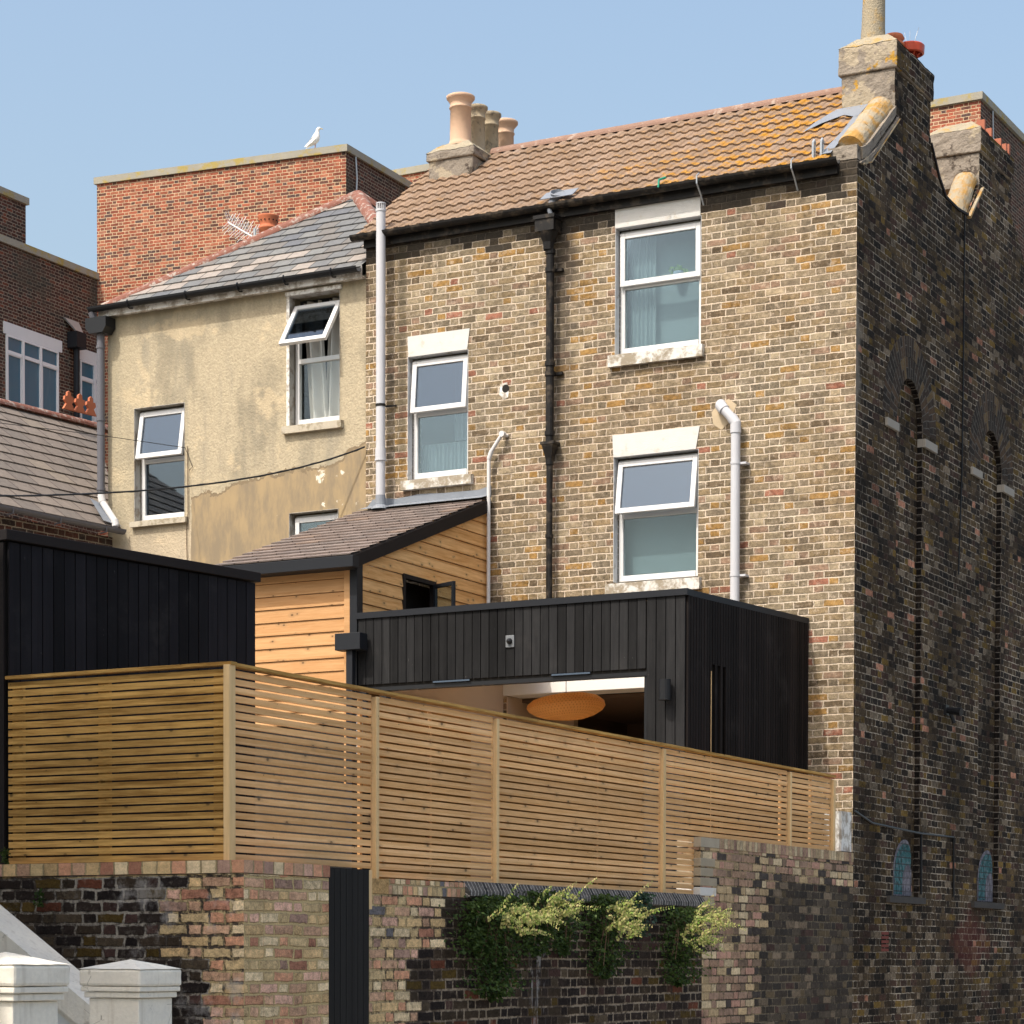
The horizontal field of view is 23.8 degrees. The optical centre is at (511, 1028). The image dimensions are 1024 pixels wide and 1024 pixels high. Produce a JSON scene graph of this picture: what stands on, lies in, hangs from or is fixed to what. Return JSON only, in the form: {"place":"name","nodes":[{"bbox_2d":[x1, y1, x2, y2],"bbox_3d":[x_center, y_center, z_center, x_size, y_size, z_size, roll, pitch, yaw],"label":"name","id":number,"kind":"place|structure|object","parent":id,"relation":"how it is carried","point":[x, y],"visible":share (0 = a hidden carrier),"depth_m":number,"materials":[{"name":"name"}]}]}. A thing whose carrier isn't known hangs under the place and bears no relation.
{"place":"outdoors","nodes":[
{"label":"outdoors","id":0,"kind":"place"},
{"bbox_2d":[0,91,1023,536],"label":"brick block","id":1,"kind":"structure","parent":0,"point":[154,223],"depth_m":57.12,"materials":[{"name":"brick"}]},
{"bbox_2d":[5,334,58,412],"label":"window","id":2,"kind":"structure","parent":1,"relation":"in","point":[32,369],"depth_m":56.43,"materials":[{"name":"white glass"}]},
{"bbox_2d":[80,359,96,421],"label":"window","id":3,"kind":"structure","parent":1,"relation":"in","point":[88,371],"depth_m":58.26,"materials":[{"name":"white glass"}]},
{"bbox_2d":[305,127,321,148],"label":"seagull","id":4,"kind":"object","parent":1,"relation":"on","point":[314,139],"visible":1,"depth_m":56.35,"materials":[{"name":"white"}]},
{"bbox_2d":[0,0,1023,271],"label":"sky","id":5,"kind":"structure","parent":0,"point":[89,89],"materials":[{"name":"blue"}]},
{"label":"garden ground","id":6,"kind":"structure","parent":0,"visible":0},
{"bbox_2d":[0,391,125,546],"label":"slate outbuilding","id":7,"kind":"structure","parent":6,"relation":"on","point":[37,461],"depth_m":30.11,"materials":[{"name":"grey stone"}]},
{"bbox_2d":[0,529,260,863],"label":"garden shed","id":8,"kind":"structure","parent":6,"relation":"on","point":[67,605],"depth_m":17.00,"materials":[{"name":"black wood"}]},
{"bbox_2d":[215,487,486,869],"bbox_3d":[-1.568,-3.649,26.334,2.061,4.803,2.981,1,2,28],"label":"timber extension","id":9,"kind":"object","parent":6,"relation":"on","point":[318,588],"visible":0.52,"depth_m":25.41,"materials":[{"name":"wood"}]},
{"bbox_2d":[401,573,455,608],"bbox_3d":[-0.852,-4.538,25.893,0.411,0.530,0.690,1,2,28],"label":"window","id":10,"kind":"structure","parent":9,"relation":"in","point":[433,585],"depth_m":25.93,"materials":[{"name":"metal"}]},
{"bbox_2d":[335,588,808,888],"bbox_3d":[1.476,-2.784,26.587,4.070,3.093,6.290,1,2,28],"label":"black extension","id":11,"kind":"object","parent":6,"relation":"on","point":[712,673],"visible":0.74,"depth_m":24.12,"materials":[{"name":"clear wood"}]},
{"bbox_2d":[527,692,604,720],"bbox_3d":[0.567,-3.598,25.514,0.837,0.735,0.790,1,2,28],"label":"pendant lamp","id":12,"kind":"object","parent":11,"relation":"hanging from","point":[568,706],"visible":1,"depth_m":25.25,"materials":[{"name":"orange wicker"}]},
{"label":"pavement","id":13,"kind":"structure","parent":0,"visible":0},
{"bbox_2d":[0,952,70,1023],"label":"stucco pier","id":14,"kind":"structure","parent":13,"relation":"on","point":[32,989],"depth_m":10.89,"materials":[{"name":"white paint"}]},
{"bbox_2d":[0,905,91,1023],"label":"stair parapet","id":15,"kind":"structure","parent":13,"relation":"on","point":[17,936],"depth_m":15.09,"materials":[{"name":"white paint"}]},
{"bbox_2d":[80,959,180,1023],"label":"stucco pier","id":16,"kind":"structure","parent":13,"relation":"on","point":[130,991],"depth_m":13.77,"materials":[{"name":"white paint"}]},
{"bbox_2d":[0,860,329,1023],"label":"garden wall","id":17,"kind":"structure","parent":13,"relation":"on","point":[241,941],"depth_m":15.69,"materials":[{"name":"black brick"}]},
{"bbox_2d":[0,847,10,863],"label":"wall weed","id":18,"kind":"object","parent":17,"relation":"on","point":[6,852],"depth_m":16.23,"materials":[{"name":"green plant"}]},
{"bbox_2d":[32,888,45,907],"bbox_3d":[-3.119,-0.858,16.037,0.070,0.140,0.104,1,2,37],"label":"wall weed","id":19,"kind":"object","parent":17,"relation":"attached to","point":[40,894],"depth_m":16.03,"materials":[{"name":"green plant"}]},
{"bbox_2d":[321,867,371,1023],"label":"gate","id":20,"kind":"structure","parent":13,"relation":"on","point":[350,898],"depth_m":16.53,"materials":[{"name":"black wood"}]},
{"bbox_2d":[369,878,706,1023],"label":"garden wall","id":21,"kind":"structure","parent":13,"relation":"on","point":[416,972],"depth_m":18.63,"materials":[{"name":"black brick"}]},
{"bbox_2d":[5,661,835,893],"bbox_3d":[-0.030,-1.744,20.618,1.830,1.462,10.815,1,2,28],"label":"slatted fence","id":22,"kind":"object","parent":21,"relation":"on","point":[567,809],"visible":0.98,"depth_m":17.14,"materials":[{"name":"brown wood"}]},
{"bbox_2d":[438,899,522,956],"bbox_3d":[-0.105,-0.736,18.120,0.372,0.444,1.257,1,2,28],"label":"hanging shrub","id":23,"kind":"object","parent":21,"relation":"attached to","point":[476,919],"visible":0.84,"depth_m":18.02,"materials":[{"name":"green plant"}]},
{"bbox_2d":[444,883,565,1002],"bbox_3d":[0.073,-0.636,18.271,0.547,0.913,1.654,1,2,28],"label":"hanging shrub","id":24,"kind":"object","parent":21,"relation":"hanging from","point":[521,917],"visible":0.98,"depth_m":18.23,"materials":[{"name":"green plant"}]},
{"bbox_2d":[507,877,597,957],"bbox_3d":[0.375,-0.857,18.830,0.541,0.630,1.053,1,2,28],"label":"hanging shrub","id":25,"kind":"object","parent":21,"relation":"hanging from","point":[553,899],"visible":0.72,"depth_m":18.82,"materials":[{"name":"green plant"}]},
{"bbox_2d":[548,912,589,957],"bbox_3d":[0.456,-0.737,19.286,0.252,0.371,0.874,1,2,28],"label":"hanging shrub","id":26,"kind":"object","parent":21,"relation":"attached to","point":[568,929],"visible":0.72,"depth_m":19.34,"materials":[{"name":"green plant"}]},
{"bbox_2d":[572,881,673,979],"bbox_3d":[0.959,-0.798,19.852,0.602,0.814,1.325,1,2,28],"label":"hanging shrub","id":27,"kind":"object","parent":21,"relation":"attached to","point":[605,907],"visible":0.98,"depth_m":19.84,"materials":[{"name":"green plant"}]},
{"bbox_2d":[626,892,666,938],"bbox_3d":[1.114,-0.951,20.542,0.213,0.410,0.612,1,2,28],"label":"hanging shrub","id":28,"kind":"object","parent":21,"relation":"attached to","point":[643,896],"visible":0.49,"depth_m":20.57,"materials":[{"name":"green plant"}]},
{"bbox_2d":[646,895,745,987],"bbox_3d":[1.684,-0.755,21.248,0.557,0.822,1.541,1,2,28],"label":"hanging shrub","id":29,"kind":"object","parent":21,"relation":"hanging from","point":[678,928],"visible":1,"depth_m":21.18,"materials":[{"name":"green plant"}]},
{"bbox_2d":[349,0,1023,1023],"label":"brick house","id":30,"kind":"structure","parent":13,"relation":"on","point":[819,422],"depth_m":26.77,"materials":[{"name":"brick"}]},
{"bbox_2d":[0,446,364,496],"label":"overhead cable","id":31,"kind":"object","parent":30,"relation":"attached to","point":[281,471],"visible":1,"depth_m":27.52,"materials":[{"name":"black plastic"}]},
{"bbox_2d":[410,354,467,479],"bbox_3d":[-0.804,-6.939,27.609,0.760,1.350,0.167,1,2,28],"label":"window","id":32,"kind":"structure","parent":30,"relation":"in","point":[439,387],"depth_m":27.59,"materials":[{"name":"white plastic"}]},
{"bbox_2d":[422,440,466,472],"bbox_3d":[-0.704,-6.489,27.799,0.740,0.400,0.030,1,2,28],"label":"curtain","id":33,"kind":"object","parent":30,"relation":"hanging from","point":[444,456],"visible":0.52,"depth_m":27.84,"materials":[{"name":"grey fabric"}]},
{"bbox_2d":[455,413,466,440],"bbox_3d":[-0.487,-7.169,27.799,0.380,0.880,0.030,1,2,28],"label":"curtain","id":34,"kind":"object","parent":30,"relation":"hanging from","point":[461,427],"visible":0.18,"depth_m":27.86,"materials":[{"name":"grey fabric"}]},
{"bbox_2d":[631,236,655,347],"bbox_3d":[1.438,-8.007,26.534,0.300,1.320,0.024,1,2,28],"label":"curtain","id":35,"kind":"object","parent":30,"relation":"hanging from","point":[643,317],"visible":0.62,"depth_m":26.54,"materials":[{"name":"grey fabric"}]},
{"bbox_2d":[615,453,697,582],"bbox_3d":[1.579,-5.530,26.345,0.980,1.320,0.200,1,2,28],"label":"window","id":36,"kind":"structure","parent":30,"relation":"in","point":[663,486],"depth_m":26.32,"materials":[{"name":"white plastic"}]},
{"bbox_2d":[625,507,695,575],"bbox_3d":[1.674,-5.525,26.522,0.970,1.320,0.004,1,2,28],"label":"blind","id":37,"kind":"object","parent":30,"relation":"hanging from","point":[664,544],"visible":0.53,"depth_m":26.55,"materials":[{"name":"grey fabric"}]},
{"bbox_2d":[620,221,700,353],"bbox_3d":[1.620,-7.997,26.304,0.990,1.325,0.111,1,2,28],"label":"window","id":38,"kind":"structure","parent":30,"relation":"in","point":[695,276],"depth_m":26.32,"materials":[{"name":"white plastic"}]},
{"bbox_2d":[629,230,698,347],"bbox_3d":[1.718,-8.004,26.474,0.970,1.320,0.004,1,2,28],"label":"blind","id":39,"kind":"object","parent":30,"relation":"hanging from","point":[677,312],"visible":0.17,"depth_m":26.44,"materials":[{"name":"white fabric"}]},
{"bbox_2d":[669,264,688,274],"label":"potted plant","id":40,"kind":"object","parent":30,"relation":"on","point":[678,270],"visible":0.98,"depth_m":26.32,"materials":[{"name":"green plant"}]},
{"bbox_2d":[676,811,853,1023],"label":"garden wall","id":41,"kind":"structure","parent":13,"relation":"on","point":[786,957],"depth_m":23.53,"materials":[{"name":"brick"}]},
{"label":"street","id":42,"kind":"structure","parent":0,"visible":0},
{"bbox_2d":[85,190,376,564],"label":"rendered house","id":43,"kind":"structure","parent":42,"relation":"on","point":[208,361],"depth_m":28.98,"materials":[{"name":"beige paint"}]},
{"bbox_2d":[1,423,192,466],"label":"overhead cable","id":44,"kind":"object","parent":43,"relation":"attached to","point":[99,435],"visible":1,"depth_m":27.84,"materials":[{"name":"black plastic"}]},
{"bbox_2d":[135,407,183,520],"bbox_3d":[-4.223,-6.836,29.458,0.720,1.325,0.210,1,2,28],"label":"window","id":45,"kind":"structure","parent":43,"relation":"in","point":[165,426],"depth_m":29.49,"materials":[{"name":"white plastic"}]},
{"bbox_2d":[222,211,259,241],"bbox_3d":[-3.481,-9.922,31.206,0.178,1.204,0.827,-1,2,-35],"label":"tv aerial","id":46,"kind":"object","parent":43,"relation":"attached to","point":[246,232],"visible":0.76,"depth_m":31.17,"materials":[{"name":"metal"}]},
{"bbox_2d":[278,300,338,424],"bbox_3d":[-2.322,-7.761,28.272,0.680,1.395,0.447,1,2,28],"label":"window","id":47,"kind":"structure","parent":43,"relation":"in","point":[314,322],"depth_m":28.30,"materials":[{"name":"white plastic"}]},
{"bbox_2d":[304,300,327,418],"bbox_3d":[-2.299,-7.819,28.608,0.360,1.440,0.097,1,2,28],"label":"curtain","id":48,"kind":"object","parent":43,"relation":"hanging from","point":[317,386],"visible":0.6,"depth_m":28.61,"materials":[{"name":"beige fabric"}]},
{"bbox_2d":[295,512,337,534],"bbox_3d":[-2.253,-5.401,28.493,0.650,1.225,0.111,1,2,28],"label":"window","id":49,"kind":"structure","parent":43,"relation":"in","point":[299,520],"depth_m":28.48,"materials":[{"name":"white plastic"}]},
{"bbox_2d":[327,298,338,416],"bbox_3d":[-2.039,-7.814,28.469,0.350,1.440,0.098,1,2,28],"label":"curtain","id":50,"kind":"object","parent":43,"relation":"hanging from","point":[333,379],"visible":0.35,"depth_m":28.49,"materials":[{"name":"beige fabric"}]}
]}

